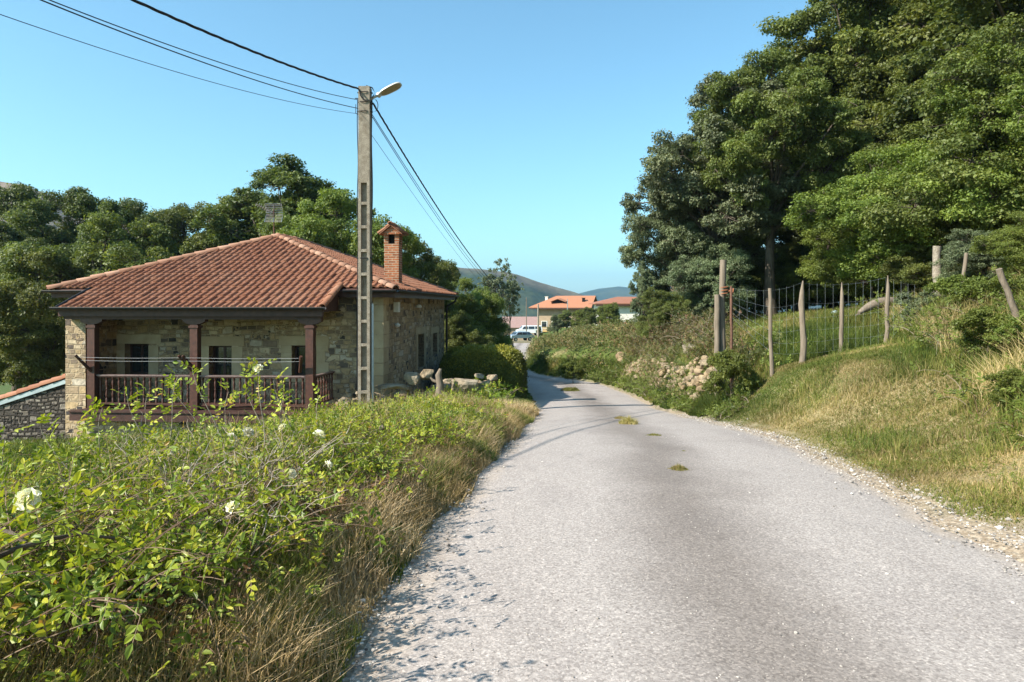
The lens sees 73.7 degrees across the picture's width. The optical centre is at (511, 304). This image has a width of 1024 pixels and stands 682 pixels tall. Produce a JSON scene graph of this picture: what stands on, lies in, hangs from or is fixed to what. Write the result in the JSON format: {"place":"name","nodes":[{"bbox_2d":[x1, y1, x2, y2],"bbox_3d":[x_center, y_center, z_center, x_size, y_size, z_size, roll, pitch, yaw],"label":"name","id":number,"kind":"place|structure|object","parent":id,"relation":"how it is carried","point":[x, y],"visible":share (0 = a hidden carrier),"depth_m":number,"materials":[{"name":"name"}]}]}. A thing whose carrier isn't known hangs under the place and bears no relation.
{"place":"outdoors","nodes":[
{"label":"outdoors","id":0,"kind":"place"},
{"bbox_2d":[41,221,458,440],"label":"stone house","id":1,"kind":"structure","parent":0,"point":[263,299],"depth_m":18.98,"materials":[{"name":"beige stone"}]},
{"bbox_2d":[116,334,160,379],"bbox_3d":[-10.593,1.480,19.428,1.420,1.280,0.330,0,0,4],"label":"window","id":2,"kind":"structure","parent":1,"relation":"in","point":[139,349],"depth_m":19.31,"materials":[{"name":"stone"}]},
{"bbox_2d":[74,354,302,372],"bbox_3d":[-8.270,1.511,17.508,6.029,0.466,0.315,0,0,4],"label":"clothesline","id":3,"kind":"object","parent":1,"relation":"attached to","point":[183,358],"visible":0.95,"depth_m":17.46,"materials":[{"name":"grey metal"}]},
{"bbox_2d":[201,336,243,401],"bbox_3d":[-8.159,1.810,19.265,1.380,1.840,0.316,0,0,4],"label":"door","id":4,"kind":"structure","parent":1,"relation":"in","point":[222,347],"depth_m":19.14,"materials":[{"name":"stone"}]},
{"bbox_2d":[279,336,328,381],"bbox_3d":[-5.765,1.505,19.090,1.420,1.270,0.330,0,0,4],"label":"window","id":5,"kind":"structure","parent":1,"relation":"in","point":[322,342],"depth_m":18.97,"materials":[{"name":"stone"}]},
{"bbox_2d":[416,326,425,369],"bbox_3d":[-3.284,1.500,23.919,0.216,1.440,1.750,0,0,4],"label":"window","id":6,"kind":"structure","parent":1,"relation":"in","point":[420,330],"depth_m":24.48,"materials":[{"name":"beige stone"}]},
{"bbox_2d":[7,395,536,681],"bbox_3d":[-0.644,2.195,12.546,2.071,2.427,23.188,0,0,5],"label":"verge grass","id":7,"kind":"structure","parent":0,"point":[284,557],"depth_m":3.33,"materials":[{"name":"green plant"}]},
{"bbox_2d":[144,440,506,680],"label":"matted grass","id":8,"kind":"structure","parent":0,"point":[371,612],"depth_m":3.72,"materials":[{"name":"plant"}]},
{"bbox_2d":[0,0,847,292],"label":"sky","id":9,"kind":"structure","parent":0,"point":[528,124],"materials":[{"name":"blue"}]},
{"bbox_2d":[423,267,583,317],"bbox_3d":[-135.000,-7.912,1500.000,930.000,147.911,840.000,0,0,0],"label":"hill","id":10,"kind":"structure","parent":0,"point":[534,292],"depth_m":1328.08,"materials":[{"name":"green plant"}]},
{"bbox_2d":[0,312,1023,681],"bbox_3d":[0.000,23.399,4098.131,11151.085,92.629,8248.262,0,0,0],"label":"ground","id":11,"kind":"structure","parent":0,"point":[946,520],"depth_m":8.39,"materials":[{"name":"soil"}]},
{"bbox_2d":[0,221,45,287],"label":"oak tree","id":12,"kind":"object","parent":11,"relation":"on","point":[6,236],"visible":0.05,"depth_m":36.04,"materials":[{"name":"green plant"}]},
{"bbox_2d":[0,181,58,391],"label":"oak tree","id":13,"kind":"object","parent":11,"relation":"on","point":[15,195],"visible":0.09,"depth_m":46.64,"materials":[{"name":"green plant"}]},
{"bbox_2d":[0,374,64,442],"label":"lean to shed","id":14,"kind":"object","parent":11,"relation":"on","point":[21,407],"visible":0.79,"depth_m":18.55,"materials":[{"name":"stone"}]},
{"bbox_2d":[0,250,87,391],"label":"oak tree","id":15,"kind":"object","parent":11,"relation":"on","point":[26,321],"visible":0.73,"depth_m":28.03,"materials":[{"name":"green plant"}]},
{"bbox_2d":[0,186,153,262],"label":"oak tree","id":16,"kind":"object","parent":11,"relation":"on","point":[79,203],"visible":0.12,"depth_m":43.96,"materials":[{"name":"green plant"}]},
{"bbox_2d":[0,210,179,357],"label":"oak tree","id":17,"kind":"object","parent":11,"relation":"on","point":[96,259],"visible":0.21,"depth_m":32.89,"materials":[{"name":"green plant"}]},
{"bbox_2d":[51,196,181,274],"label":"oak tree","id":18,"kind":"object","parent":11,"relation":"on","point":[128,210],"visible":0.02,"depth_m":41.30,"materials":[{"name":"green plant"}]},
{"bbox_2d":[0,421,256,488],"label":"yard grass","id":19,"kind":"structure","parent":11,"relation":"on","point":[28,447],"depth_m":13.89,"materials":[{"name":"green plant"}]},
{"bbox_2d":[137,202,208,258],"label":"oak tree","id":20,"kind":"object","parent":11,"relation":"on","point":[181,210],"visible":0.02,"depth_m":44.41,"materials":[{"name":"green plant"}]},
{"bbox_2d":[2,464,398,681],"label":"dead brambles","id":21,"kind":"object","parent":11,"relation":"on","point":[182,597],"visible":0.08,"depth_m":2.92,"materials":[{"name":"brown plant"}]},
{"bbox_2d":[144,194,256,260],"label":"oak tree","id":22,"kind":"object","parent":11,"relation":"on","point":[171,219],"visible":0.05,"depth_m":42.42,"materials":[{"name":"green plant"}]},
{"bbox_2d":[0,383,506,681],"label":"dry stems","id":23,"kind":"object","parent":11,"relation":"on","point":[232,452],"visible":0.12,"depth_m":4.49,"materials":[{"name":"brown plant"}]},
{"bbox_2d":[0,357,508,681],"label":"rose bush","id":24,"kind":"object","parent":11,"relation":"on","point":[23,540],"visible":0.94,"depth_m":3.35,"materials":[{"name":"green plant"}]},
{"bbox_2d":[236,213,301,242],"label":"walnut tree","id":25,"kind":"object","parent":11,"relation":"on","point":[268,226],"visible":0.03,"depth_m":32.64,"materials":[{"name":"green plant"}]},
{"bbox_2d":[0,394,540,681],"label":"dry grass","id":26,"kind":"structure","parent":11,"relation":"on","point":[399,508],"depth_m":3.39,"materials":[{"name":"beige plant"}]},
{"bbox_2d":[188,152,378,247],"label":"cedar tree","id":27,"kind":"object","parent":11,"relation":"on","point":[293,179],"visible":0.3,"depth_m":40.67,"materials":[{"name":"green plant"}]},
{"bbox_2d":[120,386,518,457],"bbox_3d":[-2.870,2.307,14.011,6.198,1.902,9.886,0,0,0],"label":"bramble patch","id":28,"kind":"object","parent":11,"relation":"on","point":[439,401],"visible":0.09,"depth_m":11.88,"materials":[{"name":"green plant"}]},
{"bbox_2d":[276,186,427,277],"bbox_3d":[-8.140,-0.223,33.060,7.656,11.028,7.812,0,0,-36],"label":"walnut tree","id":29,"kind":"object","parent":11,"relation":"on","point":[335,235],"visible":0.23,"depth_m":32.10,"materials":[{"name":"green plant"}]},
{"bbox_2d":[355,85,377,405],"bbox_3d":[-3.715,-1.216,17.498,0.620,8.761,0.385,0,0,0],"label":"utility pole","id":30,"kind":"object","parent":11,"relation":"on","point":[365,354],"visible":0.89,"depth_m":17.35,"materials":[{"name":"concrete"}]},
{"bbox_2d":[0,14,357,113],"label":"overhead cable","id":31,"kind":"object","parent":30,"relation":"attached to","point":[158,66],"visible":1,"depth_m":10.51,"materials":[{"name":"rubber"}]},
{"bbox_2d":[40,0,357,108],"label":"overhead cable","id":32,"kind":"object","parent":30,"relation":"attached to","point":[177,52],"visible":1,"depth_m":10.77,"materials":[{"name":"rubber"}]},
{"bbox_2d":[49,0,357,99],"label":"overhead cable","id":33,"kind":"object","parent":30,"relation":"attached to","point":[185,50],"visible":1,"depth_m":11.01,"materials":[{"name":"rubber"}]},
{"bbox_2d":[131,0,357,88],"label":"overhead cable","id":34,"kind":"object","parent":30,"relation":"attached to","point":[203,30],"visible":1,"depth_m":12.24,"materials":[{"name":"rubber"}]},
{"bbox_2d":[370,82,401,99],"bbox_3d":[-3.229,-5.453,17.448,0.843,0.426,0.218,0,0,7],"label":"street lamp","id":35,"kind":"object","parent":30,"relation":"attached to","point":[391,88],"visible":1,"depth_m":17.42,"materials":[{"name":"paint"}]},
{"bbox_2d":[372,103,507,293],"bbox_3d":[-1.958,-3.084,39.749,0.058,4.221,44.621,0,0,4],"label":"overhead cable","id":36,"kind":"object","parent":30,"relation":"attached to","point":[375,107],"visible":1,"depth_m":22.99,"materials":[{"name":"rubber"}]},
{"bbox_2d":[285,404,515,561],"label":"verge weeds","id":37,"kind":"object","parent":11,"relation":"on","point":[400,523],"visible":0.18,"depth_m":7.33,"materials":[{"name":"green plant"}]},
{"bbox_2d":[335,373,498,408],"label":"garden wall","id":38,"kind":"structure","parent":11,"relation":"on","point":[491,379],"depth_m":18.76,"materials":[{"name":"grey stone"}]},
{"bbox_2d":[451,378,478,392],"bbox_3d":[-1.247,2.172,18.323,0.723,0.410,0.461,0,0,32],"label":"boulder","id":39,"kind":"object","parent":38,"relation":"on","point":[461,383],"visible":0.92,"depth_m":18.17,"materials":[{"name":"grey stone"}]},
{"bbox_2d":[373,233,461,315],"bbox_3d":[-5.338,0.697,35.741,5.578,8.924,5.466,0,0,-40],"label":"oak tree","id":40,"kind":"object","parent":11,"relation":"on","point":[427,258],"visible":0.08,"depth_m":35.57,"materials":[{"name":"green plant"}]},
{"bbox_2d":[430,368,443,396],"bbox_3d":[-1.967,2.047,17.974,0.353,0.741,0.235,0,0,-24],"label":"tree stump","id":41,"kind":"object","parent":11,"relation":"on","point":[438,381],"visible":0.84,"depth_m":17.93,"materials":[{"name":"grey wood"}]},
{"bbox_2d":[382,376,526,400],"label":"wall brambles","id":42,"kind":"object","parent":11,"relation":"on","point":[492,393],"depth_m":18.25,"materials":[{"name":"green plant"}]},
{"bbox_2d":[444,310,495,351],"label":"ash tree","id":43,"kind":"object","parent":11,"relation":"on","point":[460,331],"visible":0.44,"depth_m":32.20,"materials":[{"name":"green plant"}]},
{"bbox_2d":[444,277,508,348],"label":"ash tree","id":44,"kind":"object","parent":11,"relation":"on","point":[468,303],"visible":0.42,"depth_m":39.51,"materials":[{"name":"green plant"}]},
{"bbox_2d":[438,342,529,397],"bbox_3d":[-1.228,2.839,30.828,3.821,3.060,15.041,0,0,0],"label":"box hedge","id":45,"kind":"object","parent":11,"relation":"on","point":[507,364],"visible":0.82,"depth_m":23.54,"materials":[{"name":"green plant"}]},
{"bbox_2d":[471,286,514,347],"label":"ash tree","id":46,"kind":"object","parent":11,"relation":"on","point":[479,292],"visible":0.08,"depth_m":46.59,"materials":[{"name":"green plant"}]},
{"bbox_2d":[477,258,513,304],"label":"eucalyptus tree","id":47,"kind":"object","parent":11,"relation":"on","point":[489,283],"visible":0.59,"depth_m":81.51,"materials":[{"name":"green plant"}]},
{"bbox_2d":[498,265,523,335],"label":"eucalyptus tree","id":48,"kind":"object","parent":11,"relation":"on","point":[514,299],"visible":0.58,"depth_m":85.38,"materials":[{"name":"green plant"}]},
{"bbox_2d":[504,317,536,339],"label":"barn","id":49,"kind":"structure","parent":11,"relation":"on","point":[517,323],"depth_m":174.72,"materials":[{"name":"paint"}]},
{"bbox_2d":[546,314,563,332],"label":"garden bush","id":50,"kind":"object","parent":11,"relation":"on","point":[556,322],"visible":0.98,"depth_m":97.42,"materials":[{"name":"green plant"}]},
{"bbox_2d":[529,296,596,332],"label":"village house","id":51,"kind":"structure","parent":11,"relation":"on","point":[555,305],"depth_m":134.81,"materials":[{"name":"orange tile"}]},
{"bbox_2d":[559,360,586,379],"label":"bush","id":52,"kind":"object","parent":11,"relation":"on","point":[573,367],"visible":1,"depth_m":35.76,"materials":[{"name":"green plant"}]},
{"bbox_2d":[580,307,602,326],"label":"garden bush","id":53,"kind":"object","parent":11,"relation":"on","point":[589,314],"visible":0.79,"depth_m":85.67,"materials":[{"name":"green plant"}]},
{"bbox_2d":[596,302,621,324],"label":"garden bush","id":54,"kind":"object","parent":11,"relation":"on","point":[611,311],"visible":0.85,"depth_m":79.78,"materials":[{"name":"green plant"}]},
{"bbox_2d":[588,297,639,321],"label":"roadside house","id":55,"kind":"structure","parent":11,"relation":"on","point":[624,303],"depth_m":100.00,"materials":[{"name":"paint"}]},
{"bbox_2d":[526,351,736,417],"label":"lane edge grass","id":56,"kind":"structure","parent":11,"relation":"on","point":[541,367],"depth_m":27.91,"materials":[{"name":"green plant"}]},
{"bbox_2d":[628,261,656,343],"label":"sapling","id":57,"kind":"object","parent":11,"relation":"on","point":[644,280],"visible":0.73,"depth_m":32.91,"materials":[{"name":"green plant"}]},
{"bbox_2d":[551,351,763,420],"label":"green weeds","id":58,"kind":"object","parent":11,"relation":"on","point":[725,405],"visible":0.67,"depth_m":21.02,"materials":[{"name":"green plant"}]},
{"bbox_2d":[524,304,795,372],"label":"bramble thicket","id":59,"kind":"object","parent":11,"relation":"on","point":[579,336],"visible":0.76,"depth_m":45.43,"materials":[{"name":"green plant"}]},
{"bbox_2d":[611,333,713,395],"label":"wall brambles","id":60,"kind":"object","parent":11,"relation":"on","point":[654,350],"depth_m":24.75,"materials":[{"name":"green plant"}]},
{"bbox_2d":[634,287,691,340],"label":"holly bush","id":61,"kind":"object","parent":11,"relation":"on","point":[657,304],"visible":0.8,"depth_m":29.70,"materials":[{"name":"green plant"}]},
{"bbox_2d":[619,355,713,398],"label":"retaining wall","id":62,"kind":"structure","parent":11,"relation":"on","point":[697,370],"depth_m":19.17,"materials":[{"name":"beige stone"}]},
{"bbox_2d":[618,203,724,316],"bbox_3d":[8.009,-1.747,33.271,6.017,7.755,6.139,0,0,41],"label":"oak tree","id":63,"kind":"object","parent":11,"relation":"on","point":[657,257],"visible":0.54,"depth_m":32.28,"materials":[{"name":"green plant"}]},
{"bbox_2d":[609,302,747,360],"bbox_3d":[7.589,1.304,26.471,6.512,3.088,17.099,0,0,0],"label":"bramble thicket","id":64,"kind":"object","parent":11,"relation":"on","point":[677,331],"visible":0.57,"depth_m":26.07,"materials":[{"name":"green plant"}]},
{"bbox_2d":[656,242,757,320],"bbox_3d":[8.827,-0.665,30.857,4.491,4.748,4.712,0,0,21],"label":"holly bush","id":65,"kind":"object","parent":11,"relation":"on","point":[702,300],"visible":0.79,"depth_m":30.07,"materials":[{"name":"green plant"}]},
{"bbox_2d":[619,70,813,319],"bbox_3d":[9.255,-4.613,31.925,9.435,12.259,8.829,0,0,-30],"label":"oak tree","id":66,"kind":"object","parent":11,"relation":"on","point":[674,189],"visible":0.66,"depth_m":29.85,"materials":[{"name":"green plant"}]},
{"bbox_2d":[714,260,733,397],"bbox_3d":[5.116,0.770,16.579,0.511,3.725,0.245,0,0,-15],"label":"gate post","id":67,"kind":"object","parent":11,"relation":"on","point":[719,327],"visible":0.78,"depth_m":16.51,"materials":[{"name":"grey wood"}]},
{"bbox_2d":[651,215,808,256],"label":"oak tree","id":68,"kind":"object","parent":11,"relation":"on","point":[785,233],"visible":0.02,"depth_m":39.03,"materials":[{"name":"green plant"}]},
{"bbox_2d":[701,348,762,399],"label":"elder shrub","id":69,"kind":"object","parent":11,"relation":"on","point":[724,364],"visible":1,"depth_m":15.05,"materials":[{"name":"green plant"}]},
{"bbox_2d":[676,315,790,369],"bbox_3d":[6.004,1.032,18.371,2.010,1.558,6.479,0,0,0],"label":"bramble thicket","id":70,"kind":"object","parent":11,"relation":"on","point":[737,339],"visible":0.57,"depth_m":18.19,"materials":[{"name":"green plant"}]},
{"bbox_2d":[726,259,799,313],"bbox_3d":[11.643,-0.618,32.811,4.325,3.166,4.538,0,0,-19],"label":"holly bush","id":71,"kind":"object","parent":11,"relation":"on","point":[757,274],"visible":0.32,"depth_m":32.12,"materials":[{"name":"green plant"}]},
{"bbox_2d":[647,304,899,369],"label":"paddock weeds","id":72,"kind":"object","parent":11,"relation":"on","point":[781,320],"visible":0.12,"depth_m":18.70,"materials":[{"name":"green plant"}]},
{"bbox_2d":[686,46,873,316],"bbox_3d":[11.196,-5.123,30.032,7.122,12.453,7.889,0,0,-17],"label":"oak tree","id":73,"kind":"object","parent":11,"relation":"on","point":[795,125],"visible":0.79,"depth_m":28.67,"materials":[{"name":"green plant"}]},
{"bbox_2d":[759,265,831,313],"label":"holly bush","id":74,"kind":"object","parent":11,"relation":"on","point":[794,278],"visible":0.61,"depth_m":31.34,"materials":[{"name":"green plant"}]},
{"bbox_2d":[624,291,967,393],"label":"paddock grass","id":75,"kind":"structure","parent":11,"relation":"on","point":[816,322],"depth_m":17.73,"materials":[{"name":"green plant"}]},
{"bbox_2d":[779,237,825,310],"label":"holly bush","id":76,"kind":"object","parent":11,"relation":"on","point":[793,249],"visible":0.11,"depth_m":35.99,"materials":[{"name":"green plant"}]},
{"bbox_2d":[730,275,914,384],"bbox_3d":[7.253,0.884,15.250,4.278,3.007,1.749,0,0,3],"label":"wire fence","id":77,"kind":"object","parent":11,"relation":"on","point":[803,336],"visible":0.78,"depth_m":14.76,"materials":[{"name":"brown wood"}]},
{"bbox_2d":[787,262,868,308],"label":"holly bush","id":78,"kind":"object","parent":11,"relation":"on","point":[838,298],"visible":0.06,"depth_m":32.52,"materials":[{"name":"green plant"}]},
{"bbox_2d":[753,0,932,302],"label":"oak tree","id":79,"kind":"object","parent":11,"relation":"on","point":[853,42],"visible":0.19,"depth_m":32.71,"materials":[{"name":"green plant"}]},
{"bbox_2d":[811,257,893,304],"bbox_3d":[15.904,-1.281,30.884,4.787,3.618,4.562,0,0,14],"label":"holly bush","id":80,"kind":"object","parent":11,"relation":"on","point":[829,292],"visible":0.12,"depth_m":30.41,"materials":[{"name":"green plant"}]},
{"bbox_2d":[795,215,932,298],"bbox_3d":[14.342,-1.667,27.229,5.228,4.522,5.485,0,0,-22],"label":"hazel tree","id":81,"kind":"object","parent":11,"relation":"on","point":[816,266],"visible":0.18,"depth_m":27.30,"materials":[{"name":"green plant"}]},
{"bbox_2d":[711,330,1023,533],"bbox_3d":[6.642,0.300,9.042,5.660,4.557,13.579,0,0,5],"label":"mown grass","id":82,"kind":"structure","parent":11,"relation":"on","point":[930,465],"depth_m":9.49,"materials":[{"name":"green plant"}]},
{"bbox_2d":[856,297,896,315],"bbox_3d":[10.491,0.044,19.199,1.844,0.555,0.550,0,0,-12],"label":"fallen log","id":83,"kind":"object","parent":11,"relation":"on","point":[869,306],"visible":0.51,"depth_m":19.07,"materials":[{"name":"grey wood"}]},
{"bbox_2d":[730,338,1023,501],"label":"verge clover","id":84,"kind":"object","parent":11,"relation":"on","point":[969,443],"visible":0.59,"depth_m":9.31,"materials":[{"name":"green plant"}]},
{"bbox_2d":[782,137,1000,292],"bbox_3d":[13.251,-2.580,23.494,8.028,6.331,7.651,0,0,-23],"label":"hazel tree","id":85,"kind":"object","parent":11,"relation":"on","point":[833,204],"visible":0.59,"depth_m":23.21,"materials":[{"name":"green plant"}]},
{"bbox_2d":[777,0,1023,186],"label":"oak tree","id":86,"kind":"object","parent":11,"relation":"on","point":[913,20],"visible":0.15,"depth_m":30.21,"materials":[{"name":"green plant"}]},
{"bbox_2d":[848,44,955,174],"bbox_3d":[18.111,-5.412,26.946,8.131,9.955,8.296,0,0,-19],"label":"hazel tree","id":87,"kind":"object","parent":11,"relation":"on","point":[902,76],"visible":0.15,"depth_m":27.70,"materials":[{"name":"green plant"}]},
{"bbox_2d":[893,290,946,322],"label":"slope shrub","id":88,"kind":"object","parent":11,"relation":"on","point":[902,296],"visible":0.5,"depth_m":15.49,"materials":[{"name":"green plant"}]},
{"bbox_2d":[844,260,1023,446],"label":"slope grass","id":89,"kind":"structure","parent":11,"relation":"on","point":[1013,352],"depth_m":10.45,"materials":[{"name":"beige plant"}]},
{"bbox_2d":[932,246,941,297],"bbox_3d":[11.520,-0.578,18.497,0.273,2.045,0.255,0,0,22],"label":"fence post","id":90,"kind":"object","parent":11,"relation":"on","point":[936,252],"visible":0.35,"depth_m":18.42,"materials":[{"name":"wood"}]},
{"bbox_2d":[852,11,1023,242],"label":"hazel tree","id":91,"kind":"object","parent":11,"relation":"on","point":[996,34],"visible":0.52,"depth_m":18.82,"materials":[{"name":"green plant"}]},
{"bbox_2d":[878,218,1006,284],"bbox_3d":[12.943,-1.305,20.585,3.552,2.940,3.727,0,0,35],"label":"holly bush","id":92,"kind":"object","parent":11,"relation":"on","point":[912,271],"visible":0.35,"depth_m":20.33,"materials":[{"name":"green plant"}]},
{"bbox_2d":[875,0,1023,146],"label":"oak tree","id":93,"kind":"object","parent":11,"relation":"on","point":[970,15],"visible":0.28,"depth_m":24.75,"materials":[{"name":"green plant"}]},
{"bbox_2d":[921,274,992,317],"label":"slope shrub","id":94,"kind":"object","parent":11,"relation":"on","point":[961,288],"visible":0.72,"depth_m":12.93,"materials":[{"name":"green plant"}]},
{"bbox_2d":[897,40,1023,233],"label":"hazel tree","id":95,"kind":"object","parent":11,"relation":"on","point":[1012,105],"visible":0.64,"depth_m":18.39,"materials":[{"name":"green plant"}]},
{"bbox_2d":[929,228,1005,288],"bbox_3d":[11.739,-0.876,16.928,2.483,2.148,2.606,0,0,27],"label":"holly bush","id":96,"kind":"object","parent":11,"relation":"on","point":[953,252],"visible":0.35,"depth_m":16.93,"materials":[{"name":"green plant"}]},
{"bbox_2d":[948,305,1016,357],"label":"slope shrub","id":97,"kind":"object","parent":11,"relation":"on","point":[985,319],"visible":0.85,"depth_m":10.43,"materials":[{"name":"green plant"}]},
{"bbox_2d":[969,210,1023,279],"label":"holly bush","id":98,"kind":"object","parent":11,"relation":"on","point":[1008,240],"visible":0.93,"depth_m":14.56,"materials":[{"name":"green plant"}]},
{"bbox_2d":[974,272,1023,311],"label":"slope shrub","id":99,"kind":"object","parent":11,"relation":"on","point":[994,283],"visible":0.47,"depth_m":11.82,"materials":[{"name":"green plant"}]},
{"bbox_2d":[982,367,1023,403],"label":"slope shrub","id":100,"kind":"object","parent":11,"relation":"on","point":[999,374],"visible":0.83,"depth_m":7.99,"materials":[{"name":"green plant"}]},
{"bbox_2d":[990,310,1023,345],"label":"slope shrub","id":101,"kind":"object","parent":11,"relation":"on","point":[1014,330],"visible":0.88,"depth_m":9.68,"materials":[{"name":"green plant"}]},
{"bbox_2d":[995,268,1023,328],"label":"fence post","id":102,"kind":"object","parent":11,"relation":"on","point":[1007,290],"visible":0.77,"depth_m":10.47,"materials":[{"name":"grey wood"}]},
{"bbox_2d":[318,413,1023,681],"bbox_3d":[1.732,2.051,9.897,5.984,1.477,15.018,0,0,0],"label":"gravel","id":103,"kind":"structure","parent":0,"point":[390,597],"depth_m":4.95,"materials":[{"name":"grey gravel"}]},
{"bbox_2d":[350,343,1023,681],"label":"road","id":104,"kind":"structure","parent":0,"point":[581,570],"depth_m":4.08,"materials":[{"name":"grey asphalt"}]},
{"bbox_2d":[579,286,862,312],"bbox_3d":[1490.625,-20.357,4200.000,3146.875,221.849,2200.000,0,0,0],"label":"hill","id":105,"kind":"structure","parent":0,"point":[600,294],"depth_m":3649.47,"materials":[{"name":"green plant"}]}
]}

